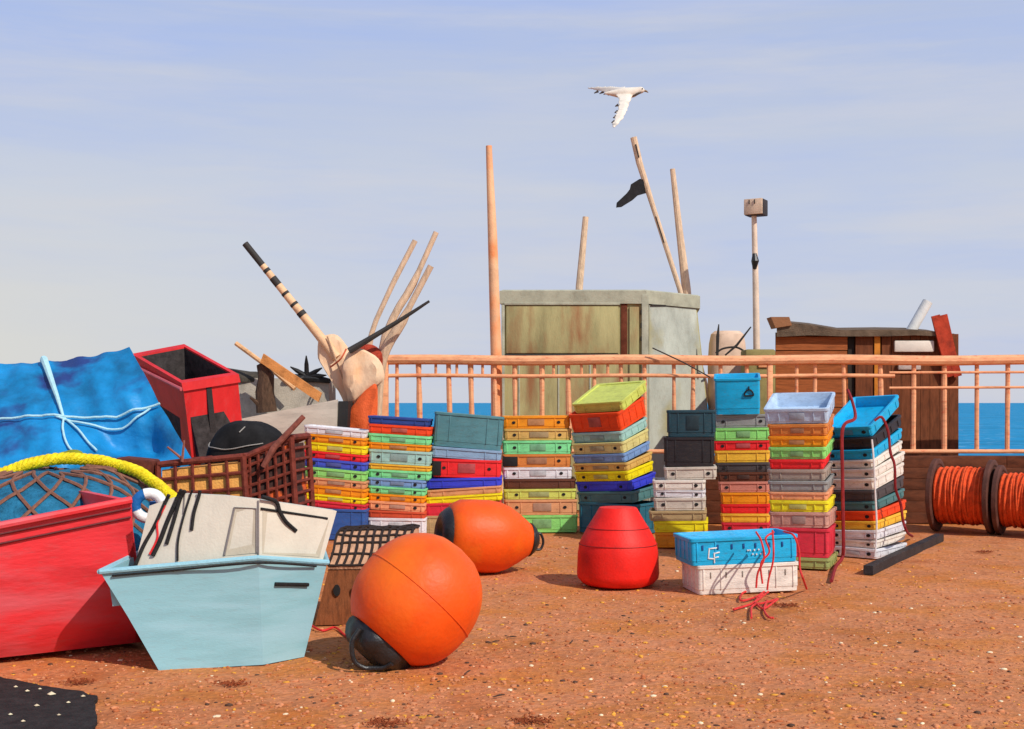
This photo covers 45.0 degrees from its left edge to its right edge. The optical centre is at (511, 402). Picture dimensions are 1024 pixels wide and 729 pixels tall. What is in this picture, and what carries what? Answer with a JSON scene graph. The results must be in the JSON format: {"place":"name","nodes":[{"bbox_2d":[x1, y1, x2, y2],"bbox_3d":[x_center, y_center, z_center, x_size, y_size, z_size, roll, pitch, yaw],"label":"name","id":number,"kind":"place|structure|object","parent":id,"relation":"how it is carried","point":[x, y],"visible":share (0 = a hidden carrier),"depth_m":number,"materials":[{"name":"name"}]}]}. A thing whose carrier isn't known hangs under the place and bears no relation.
{"place":"outdoors","nodes":[
{"label":"outdoors","id":0,"kind":"place"},
{"bbox_2d":[0,510,1023,728],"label":"ground","id":1,"kind":"structure","parent":0,"point":[965,538],"depth_m":7.70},
{"bbox_2d":[0,676,96,728],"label":"rubber mat","id":2,"kind":"object","parent":1,"relation":"on","point":[19,702],"visible":0.99,"depth_m":6.43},
{"bbox_2d":[0,491,141,657],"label":"red boat","id":3,"kind":"object","parent":1,"relation":"on","point":[55,594],"visible":0.91,"depth_m":7.66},
{"bbox_2d":[0,464,153,550],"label":"net heap","id":4,"kind":"object","parent":3,"relation":"in","point":[36,491],"visible":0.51,"depth_m":8.66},
{"bbox_2d":[0,452,177,498],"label":"float rope","id":5,"kind":"object","parent":4,"relation":"on","point":[148,479],"visible":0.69,"depth_m":9.35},
{"bbox_2d":[0,347,190,477],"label":"tarpaulin","id":6,"kind":"object","parent":1,"relation":"on","point":[106,403],"visible":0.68,"depth_m":11.02,"materials":[{"name":"plastic"}]},
{"bbox_2d":[133,344,241,465],"bbox_3d":[-3.344,0.479,13.216,1.022,2.262,1.155,0,0,-42],"label":"skip bin","id":7,"kind":"object","parent":1,"relation":"on","point":[197,395],"visible":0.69,"depth_m":12.84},
{"bbox_2d":[155,453,262,496],"bbox_3d":[-2.448,1.017,10.275,0.857,1.218,0.702,0,0,0],"label":"lobster creel","id":8,"kind":"object","parent":1,"relation":"on","point":[228,478],"visible":0.28,"depth_m":9.98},
{"bbox_2d":[97,493,336,669],"bbox_3d":[-1.798,1.089,8.432,1.337,1.042,2.209,0,0,0],"label":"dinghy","id":9,"kind":"object","parent":1,"relation":"on","point":[239,582],"visible":0.98,"depth_m":7.58,"materials":[{"name":"blue paint"}]},
{"bbox_2d":[205,420,285,464],"bbox_3d":[-2.265,0.877,10.750,0.800,1.446,0.600,0,0,0],"label":"covered drum","id":10,"kind":"object","parent":1,"relation":"on","point":[238,437],"visible":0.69,"depth_m":10.54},
{"bbox_2d":[238,433,314,506],"bbox_3d":[-1.954,0.943,10.425,0.572,1.365,0.702,0,0,0],"label":"lobster creel","id":11,"kind":"object","parent":1,"relation":"on","point":[281,477],"visible":0.36,"depth_m":10.18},
{"bbox_2d":[238,378,352,455],"bbox_3d":[-3.916,0.647,15.950,3.810,1.945,1.640,0,0,0],"label":"grey boat","id":12,"kind":"object","parent":1,"relation":"on","point":[328,409],"visible":0.19,"depth_m":15.20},
{"bbox_2d":[250,363,276,412],"bbox_3d":[-3.109,-0.190,15.500,0.324,0.644,0.257,0,0,0],"label":"driftwood stump","id":13,"kind":"object","parent":12,"relation":"on","point":[264,401],"visible":0.96,"depth_m":15.41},
{"bbox_2d":[317,334,356,403],"bbox_3d":[-2.116,0.292,15.762,0.753,2.345,0.227,0,0,0],"label":"rolled sail","id":14,"kind":"object","parent":12,"relation":"attached to","point":[334,372],"visible":0.33,"depth_m":15.75,"materials":[{"name":"beige fabric"}]},
{"bbox_2d":[242,242,339,359],"bbox_3d":[-2.808,-1.295,15.750,1.251,1.517,0.128,0,0,0],"label":"spotted pole","id":15,"kind":"object","parent":14,"relation":"attached to","point":[310,324],"visible":1,"depth_m":15.71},
{"bbox_2d":[342,348,383,401],"bbox_3d":[-1.879,-0.347,15.596,0.537,0.696,0.173,0,0,0],"label":"rolled sail","id":16,"kind":"object","parent":12,"relation":"on","point":[362,370],"visible":0.99,"depth_m":15.55,"materials":[{"name":"beige fabric"}]},
{"bbox_2d":[350,384,377,428],"bbox_3d":[-1.894,0.657,15.501,0.429,1.790,0.207,0,0,0],"label":"cloth","id":17,"kind":"object","parent":12,"relation":"hanging from","point":[363,407],"visible":0.3,"depth_m":15.45,"materials":[{"name":"orange fabric"}]},
{"bbox_2d":[315,524,419,624],"bbox_3d":[-1.063,1.267,9.218,0.717,0.676,0.624,0,0,0],"label":"wooden box","id":18,"kind":"object","parent":1,"relation":"on","point":[355,548],"visible":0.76,"depth_m":9.01,"materials":[{"name":"brown wood"}]},
{"bbox_2d":[368,517,426,532],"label":"fish crate","id":19,"kind":"object","parent":1,"relation":"on","point":[422,523],"visible":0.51,"depth_m":14.59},
{"bbox_2d":[368,509,426,518],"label":"fish crate","id":20,"kind":"object","parent":19,"relation":"on","point":[392,514],"visible":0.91,"depth_m":14.60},
{"bbox_2d":[368,500,426,511],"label":"fish crate","id":21,"kind":"object","parent":20,"relation":"on","point":[397,506],"visible":0.88,"depth_m":14.61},
{"bbox_2d":[368,493,426,502],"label":"fish crate","id":22,"kind":"object","parent":21,"relation":"on","point":[394,498],"visible":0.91,"depth_m":14.61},
{"bbox_2d":[368,485,427,495],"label":"fish crate","id":23,"kind":"object","parent":22,"relation":"on","point":[398,491],"visible":0.81,"depth_m":14.61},
{"bbox_2d":[368,477,426,488],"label":"fish crate","id":24,"kind":"object","parent":23,"relation":"on","point":[401,483],"visible":0.88,"depth_m":14.61,"materials":[{"name":"plastic"}]},
{"bbox_2d":[368,469,432,479],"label":"fish crate","id":25,"kind":"object","parent":24,"relation":"on","point":[395,474],"visible":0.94,"depth_m":14.61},
{"bbox_2d":[368,463,431,471],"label":"fish crate","id":26,"kind":"object","parent":25,"relation":"on","point":[400,467],"visible":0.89,"depth_m":14.60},
{"bbox_2d":[368,449,433,465],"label":"fish crate","id":27,"kind":"object","parent":26,"relation":"on","point":[396,457],"visible":0.94,"depth_m":14.61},
{"bbox_2d":[377,265,433,415],"bbox_3d":[-1.433,-0.561,15.913,0.854,2.424,0.225,0,0,20],"label":"pole","id":28,"kind":"object","parent":1,"relation":"on","point":[393,335],"visible":0.71,"depth_m":15.86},
{"bbox_2d":[379,231,438,377],"bbox_3d":[-1.454,-0.782,16.012,0.996,2.878,0.228,0,0,11],"label":"pole","id":29,"kind":"object","parent":1,"relation":"on","point":[403,299],"visible":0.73,"depth_m":15.96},
{"bbox_2d":[345,533,481,670],"bbox_3d":[-0.604,1.238,7.651,0.841,0.860,0.788,0,0,0],"label":"mooring buoy","id":30,"kind":"object","parent":1,"relation":"on","point":[416,600],"visible":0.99,"depth_m":7.36,"materials":[{"name":"plastic"}]},
{"bbox_2d":[426,516,437,533],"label":"fish crate","id":31,"kind":"object","parent":1,"relation":"on","point":[431,521],"visible":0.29,"depth_m":14.81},
{"bbox_2d":[425,500,500,515],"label":"fish crate","id":32,"kind":"object","parent":31,"relation":"on","point":[434,509],"visible":0.27,"depth_m":14.80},
{"bbox_2d":[425,490,502,503],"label":"fish crate","id":33,"kind":"object","parent":32,"relation":"on","point":[490,496],"visible":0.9,"depth_m":14.79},
{"bbox_2d":[427,485,501,496],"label":"fish crate","id":34,"kind":"object","parent":33,"relation":"on","point":[437,492],"visible":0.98,"depth_m":14.80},
{"bbox_2d":[426,475,502,488],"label":"fish crate","id":35,"kind":"object","parent":34,"relation":"on","point":[443,482],"visible":0.84,"depth_m":14.81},
{"bbox_2d":[432,457,501,477],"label":"fish crate","id":36,"kind":"object","parent":35,"relation":"on","point":[452,467],"visible":0.98,"depth_m":14.79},
{"bbox_2d":[431,445,501,460],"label":"fish crate","id":37,"kind":"object","parent":36,"relation":"on","point":[456,453],"visible":0.92,"depth_m":14.79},
{"bbox_2d":[433,411,503,450],"bbox_3d":[-0.528,0.345,15.051,0.842,0.408,0.510,5,0,-1],"label":"fish crate","id":38,"kind":"object","parent":37,"relation":"on","point":[470,431],"visible":1,"depth_m":14.81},
{"bbox_2d":[434,499,543,572],"bbox_3d":[-0.212,1.254,11.613,1.045,0.700,0.749,0,0,0],"label":"mooring buoy","id":39,"kind":"object","parent":1,"relation":"on","point":[488,536],"visible":0.85,"depth_m":11.37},
{"bbox_2d":[486,145,502,502],"bbox_3d":[-0.235,-0.949,16.750,0.239,5.065,0.155,0,0,0],"label":"tall pole","id":40,"kind":"object","parent":1,"relation":"on","point":[495,325],"visible":0.58,"depth_m":16.70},
{"bbox_2d":[0,535,1023,728],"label":"beach pebbles","id":41,"kind":"object","parent":1,"relation":"on","point":[508,723],"visible":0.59,"depth_m":7.09,"materials":[{"name":"gravel"}]},
{"bbox_2d":[522,513,577,531],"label":"fish crate","id":42,"kind":"object","parent":1,"relation":"on","point":[554,523],"visible":0.45,"depth_m":15.20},
{"bbox_2d":[504,497,576,514],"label":"fish crate","id":43,"kind":"object","parent":42,"relation":"on","point":[546,507],"visible":0.81,"depth_m":15.20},
{"bbox_2d":[503,487,575,499],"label":"fish crate","id":44,"kind":"object","parent":43,"relation":"on","point":[516,494],"visible":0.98,"depth_m":15.20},
{"bbox_2d":[503,476,575,488],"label":"fish crate","id":45,"kind":"object","parent":44,"relation":"on","point":[539,483],"visible":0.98,"depth_m":15.21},
{"bbox_2d":[503,465,572,478],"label":"fish crate","id":46,"kind":"object","parent":45,"relation":"on","point":[537,472],"visible":0.98,"depth_m":15.21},
{"bbox_2d":[502,453,570,466],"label":"fish crate","id":47,"kind":"object","parent":46,"relation":"on","point":[536,460],"visible":0.97,"depth_m":15.20,"materials":[{"name":"orange plastic"}]},
{"bbox_2d":[502,439,571,453],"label":"fish crate","id":48,"kind":"object","parent":47,"relation":"on","point":[542,447],"visible":0.98,"depth_m":15.20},
{"bbox_2d":[503,428,571,440],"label":"fish crate","id":49,"kind":"object","parent":48,"relation":"on","point":[535,434],"visible":0.99,"depth_m":15.20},
{"bbox_2d":[502,415,569,428],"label":"fish crate","id":50,"kind":"object","parent":49,"relation":"on","point":[539,422],"visible":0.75,"depth_m":15.20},
{"bbox_2d":[500,290,707,509],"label":"winch shed","id":51,"kind":"structure","parent":1,"relation":"on","point":[576,322],"depth_m":18.40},
{"bbox_2d":[578,500,654,532],"bbox_3d":[1.337,1.409,15.257,0.836,0.375,0.670,0,0,36],"label":"fish crate","id":52,"kind":"object","parent":1,"relation":"on","point":[587,511],"visible":0.43,"depth_m":15.12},
{"bbox_2d":[577,484,653,502],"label":"fish crate","id":53,"kind":"object","parent":52,"relation":"on","point":[640,494],"visible":0.84,"depth_m":14.99,"materials":[{"name":"plastic"}]},
{"bbox_2d":[575,472,655,490],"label":"fish crate","id":54,"kind":"object","parent":53,"relation":"on","point":[640,481],"visible":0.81,"depth_m":15.01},
{"bbox_2d":[574,461,652,481],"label":"fish crate","id":55,"kind":"object","parent":54,"relation":"on","point":[639,470],"visible":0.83,"depth_m":15.00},
{"bbox_2d":[573,451,651,471],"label":"fish crate","id":56,"kind":"object","parent":55,"relation":"on","point":[642,458],"visible":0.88,"depth_m":15.01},
{"bbox_2d":[572,441,649,462],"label":"fish crate","id":57,"kind":"object","parent":56,"relation":"on","point":[643,447],"visible":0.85,"depth_m":15.01,"materials":[{"name":"plastic"}]},
{"bbox_2d":[572,428,647,454],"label":"fish crate","id":58,"kind":"object","parent":57,"relation":"on","point":[633,441],"visible":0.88,"depth_m":14.99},
{"bbox_2d":[571,417,646,442],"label":"fish crate","id":59,"kind":"object","parent":58,"relation":"on","point":[639,425],"visible":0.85,"depth_m":15.02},
{"bbox_2d":[568,397,645,432],"bbox_3d":[1.184,0.149,15.221,0.734,0.235,0.670,-3,15,36],"label":"fish crate","id":60,"kind":"object","parent":59,"relation":"on","point":[632,413],"visible":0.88,"depth_m":14.98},
{"bbox_2d":[572,380,646,412],"bbox_3d":[1.210,-0.068,15.224,0.727,0.133,0.670,-4,21,36],"label":"fish crate","id":61,"kind":"object","parent":60,"relation":"on","point":[608,397],"visible":1,"depth_m":15.11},
{"bbox_2d":[577,506,658,588],"bbox_3d":[0.933,1.261,10.887,0.723,0.678,0.723,0,0,0],"label":"mooring buoy","id":62,"kind":"object","parent":1,"relation":"on","point":[617,548],"visible":1,"depth_m":10.62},
{"bbox_2d":[616,136,707,403],"bbox_3d":[2.778,-1.391,20.737,2.084,6.147,0.279,0,0,0],"label":"flagpole","id":63,"kind":"object","parent":1,"relation":"on","point":[640,186],"visible":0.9,"depth_m":20.71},
{"bbox_2d":[670,168,690,293],"bbox_3d":[3.007,-1.156,20.900,0.675,5.600,0.158,0,0,0],"label":"pole","id":64,"kind":"object","parent":1,"relation":"on","point":[685,279],"visible":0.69,"depth_m":20.85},
{"bbox_2d":[655,530,707,547],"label":"fish crate","id":65,"kind":"object","parent":1,"relation":"on","point":[664,539],"visible":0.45,"depth_m":13.64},
{"bbox_2d":[653,517,707,531],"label":"fish crate","id":66,"kind":"object","parent":65,"relation":"on","point":[679,526],"visible":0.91,"depth_m":13.62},
{"bbox_2d":[649,507,706,520],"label":"fish crate","id":67,"kind":"object","parent":66,"relation":"on","point":[693,515],"visible":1,"depth_m":13.60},
{"bbox_2d":[653,495,705,510],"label":"fish crate","id":68,"kind":"object","parent":67,"relation":"on","point":[673,504],"visible":0.96,"depth_m":13.61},
{"bbox_2d":[653,488,705,497],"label":"fish crate","id":69,"kind":"object","parent":68,"relation":"on","point":[682,493],"visible":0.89,"depth_m":13.61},
{"bbox_2d":[652,478,705,489],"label":"fish crate","id":70,"kind":"object","parent":69,"relation":"on","point":[661,484],"visible":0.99,"depth_m":13.59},
{"bbox_2d":[664,464,716,479],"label":"fish crate","id":71,"kind":"object","parent":70,"relation":"on","point":[690,473],"visible":0.98,"depth_m":13.61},
{"bbox_2d":[664,436,714,466],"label":"fish crate","id":72,"kind":"object","parent":71,"relation":"on","point":[688,451],"visible":0.99,"depth_m":13.60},
{"bbox_2d":[666,410,715,436],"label":"fish crate","id":73,"kind":"object","parent":72,"relation":"on","point":[691,423],"visible":1,"depth_m":13.61,"materials":[{"name":"teal plastic"}]},
{"bbox_2d":[680,561,797,594],"bbox_3d":[1.952,1.477,10.629,0.904,0.246,0.510,-1,0,-9],"label":"fish crate","id":74,"kind":"object","parent":1,"relation":"on","point":[719,579],"visible":0.88,"depth_m":10.39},
{"bbox_2d":[673,528,797,565],"bbox_3d":[1.915,1.239,10.624,0.954,0.229,0.528,-2,0,-9],"label":"fish crate","id":75,"kind":"object","parent":74,"relation":"on","point":[723,547],"visible":0.95,"depth_m":10.39,"materials":[{"name":"blue plastic"}]},
{"bbox_2d":[733,530,778,618],"bbox_3d":[1.949,1.322,9.837,0.325,0.549,1.476,0,0,14],"label":"twine","id":76,"kind":"object","parent":1,"relation":"on","point":[758,597],"visible":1,"depth_m":9.97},
{"bbox_2d":[744,198,767,348],"bbox_3d":[3.939,-0.844,19.980,0.310,4.873,0.305,0,0,30],"label":"floodlight mast","id":77,"kind":"object","parent":1,"relation":"on","point":[754,208],"visible":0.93,"depth_m":19.95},
{"bbox_2d":[796,551,837,569],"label":"fish crate","id":78,"kind":"object","parent":1,"relation":"on","point":[820,563],"visible":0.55,"depth_m":11.87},
{"bbox_2d":[769,523,835,557],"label":"fish crate","id":79,"kind":"object","parent":78,"relation":"on","point":[816,542],"visible":0.46,"depth_m":11.86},
{"bbox_2d":[769,506,836,527],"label":"fish crate","id":80,"kind":"object","parent":79,"relation":"on","point":[805,519],"visible":0.89,"depth_m":11.89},
{"bbox_2d":[769,494,835,511],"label":"fish crate","id":81,"kind":"object","parent":80,"relation":"on","point":[799,506],"visible":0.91,"depth_m":11.90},
{"bbox_2d":[768,485,833,500],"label":"fish crate","id":82,"kind":"object","parent":81,"relation":"on","point":[818,496],"visible":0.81,"depth_m":11.89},
{"bbox_2d":[768,473,833,491],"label":"fish crate","id":83,"kind":"object","parent":82,"relation":"on","point":[803,486],"visible":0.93,"depth_m":11.91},
{"bbox_2d":[767,461,832,480],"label":"fish crate","id":84,"kind":"object","parent":83,"relation":"on","point":[799,474],"visible":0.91,"depth_m":11.92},
{"bbox_2d":[768,452,830,468],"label":"fish crate","id":85,"kind":"object","parent":84,"relation":"on","point":[798,463],"visible":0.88,"depth_m":11.90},
{"bbox_2d":[768,438,833,458],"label":"fish crate","id":86,"kind":"object","parent":85,"relation":"on","point":[799,452],"visible":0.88,"depth_m":11.90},
{"bbox_2d":[768,426,833,446],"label":"fish crate","id":87,"kind":"object","parent":86,"relation":"on","point":[798,441],"visible":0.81,"depth_m":11.90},
{"bbox_2d":[767,414,833,435],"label":"fish crate","id":88,"kind":"object","parent":87,"relation":"on","point":[819,429],"visible":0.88,"depth_m":11.89,"materials":[{"name":"orange plastic"}]},
{"bbox_2d":[764,392,834,423],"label":"fish crate","id":89,"kind":"object","parent":88,"relation":"on","point":[801,408],"visible":1,"depth_m":12.00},
{"bbox_2d":[830,389,856,582],"bbox_3d":[3.204,0.728,11.965,0.153,1.748,2.084,0,0,21],"label":"rope","id":90,"kind":"object","parent":1,"relation":"on","point":[840,560],"visible":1,"depth_m":12.19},
{"bbox_2d":[767,299,958,455],"bbox_3d":[5.131,0.042,18.255,2.989,3.116,1.790,0,0,0],"label":"timber hut","id":91,"kind":"object","parent":1,"relation":"on","point":[797,338],"visible":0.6,"depth_m":17.50,"materials":[{"name":"brown wood"}]},
{"bbox_2d":[705,456,1023,522],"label":"wall","id":92,"kind":"structure","parent":1,"relation":"on","point":[915,469],"depth_m":16.35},
{"bbox_2d":[382,348,1023,452],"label":"railing","id":93,"kind":"object","parent":92,"relation":"on","point":[691,361],"visible":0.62,"depth_m":16.48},
{"bbox_2d":[834,542,906,558],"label":"fish crate","id":94,"kind":"object","parent":1,"relation":"on","point":[859,552],"visible":0.58,"depth_m":12.76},
{"bbox_2d":[835,532,905,547],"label":"fish crate","id":95,"kind":"object","parent":94,"relation":"on","point":[889,539],"visible":0.57,"depth_m":12.78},
{"bbox_2d":[835,521,905,539],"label":"fish crate","id":96,"kind":"object","parent":95,"relation":"on","point":[893,528],"visible":0.59,"depth_m":12.75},
{"bbox_2d":[834,510,906,529],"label":"fish crate","id":97,"kind":"object","parent":96,"relation":"on","point":[871,525],"visible":0.45,"depth_m":12.75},
{"bbox_2d":[835,499,905,520],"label":"fish crate","id":98,"kind":"object","parent":97,"relation":"on","point":[889,509],"visible":0.56,"depth_m":12.76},
{"bbox_2d":[834,488,904,510],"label":"fish crate","id":99,"kind":"object","parent":98,"relation":"on","point":[887,499],"visible":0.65,"depth_m":12.76,"materials":[{"name":"plastic"}]},
{"bbox_2d":[832,476,903,500],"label":"fish crate","id":100,"kind":"object","parent":99,"relation":"on","point":[868,495],"visible":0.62,"depth_m":12.75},
{"bbox_2d":[832,462,903,489],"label":"fish crate","id":101,"kind":"object","parent":100,"relation":"on","point":[885,477],"visible":0.49,"depth_m":12.75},
{"bbox_2d":[831,451,904,477],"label":"fish crate","id":102,"kind":"object","parent":101,"relation":"on","point":[886,464],"visible":0.53,"depth_m":12.76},
{"bbox_2d":[829,440,902,468],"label":"fish crate","id":103,"kind":"object","parent":102,"relation":"on","point":[879,458],"visible":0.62,"depth_m":12.77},
{"bbox_2d":[830,428,901,459],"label":"fish crate","id":104,"kind":"object","parent":103,"relation":"on","point":[882,446],"visible":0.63,"depth_m":12.75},
{"bbox_2d":[833,414,900,449],"bbox_3d":[3.716,0.311,13.031,0.529,0.121,0.810,-4,14,40],"label":"fish crate","id":105,"kind":"object","parent":104,"relation":"on","point":[893,424],"visible":0.59,"depth_m":12.76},
{"bbox_2d":[832,395,898,437],"bbox_3d":[3.696,0.145,13.024,0.530,0.123,0.810,-4,22,41],"label":"fish crate","id":106,"kind":"object","parent":105,"relation":"on","point":[869,409],"visible":0.77,"depth_m":13.09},
{"bbox_2d":[863,533,943,574],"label":"beam","id":107,"kind":"structure","parent":1,"relation":"on","point":[888,560],"depth_m":12.58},
{"bbox_2d":[925,458,997,533],"bbox_3d":[5.613,1.155,15.350,0.730,0.909,0.909,0,0,33],"label":"rope reel","id":108,"kind":"object","parent":1,"relation":"on","point":[957,495],"visible":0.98,"depth_m":15.12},
{"bbox_2d":[991,465,1023,534],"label":"rope reel","id":109,"kind":"object","parent":1,"relation":"on","point":[1007,500],"visible":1,"depth_m":14.81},
{"bbox_2d":[0,0,1023,402],"label":"sky","id":110,"kind":"structure","parent":0,"point":[143,143],"materials":[{"name":"blue"}]},
{"bbox_2d":[588,86,647,126],"bbox_3d":[1.526,-4.073,17.057,0.675,0.936,1.624,0,0,-9],"label":"gull","id":111,"kind":"object","parent":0,"point":[624,95],"visible":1,"depth_m":16.93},
{"bbox_2d":[389,403,1023,455],"bbox_3d":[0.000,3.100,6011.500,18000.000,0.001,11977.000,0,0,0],"label":"sea","id":112,"kind":"structure","parent":0,"point":[991,425],"depth_m":241.76,"materials":[{"name":"liquid"}]},
{"bbox_2d":[708,331,745,414],"bbox_3d":[3.413,-0.334,19.600,0.620,1.600,0.434,0,0,0],"label":"covered barrel","id":113,"kind":"object","parent":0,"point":[729,338],"visible":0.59,"depth_m":19.44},
{"bbox_2d":[715,462,769,471],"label":"fish crate","id":114,"kind":"object","parent":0,"point":[747,467],"visible":0.67,"depth_m":15.20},
{"bbox_2d":[714,450,769,462],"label":"fish crate","id":115,"kind":"object","parent":114,"relation":"on","point":[742,456],"visible":0.84,"depth_m":15.21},
{"bbox_2d":[714,440,769,450],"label":"fish crate","id":116,"kind":"object","parent":115,"relation":"on","point":[741,445],"visible":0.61,"depth_m":15.21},
{"bbox_2d":[714,427,769,440],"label":"fish crate","id":117,"kind":"object","parent":116,"relation":"on","point":[734,434],"visible":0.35,"depth_m":15.19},
{"bbox_2d":[716,414,767,427],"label":"fish crate","id":118,"kind":"object","parent":117,"relation":"on","point":[744,421],"visible":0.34,"depth_m":15.21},
{"bbox_2d":[714,373,760,414],"bbox_3d":[2.795,-0.110,15.335,0.565,0.451,0.480,-1,9,10],"label":"plastic bin","id":119,"kind":"object","parent":118,"relation":"on","point":[737,393],"visible":1,"depth_m":15.13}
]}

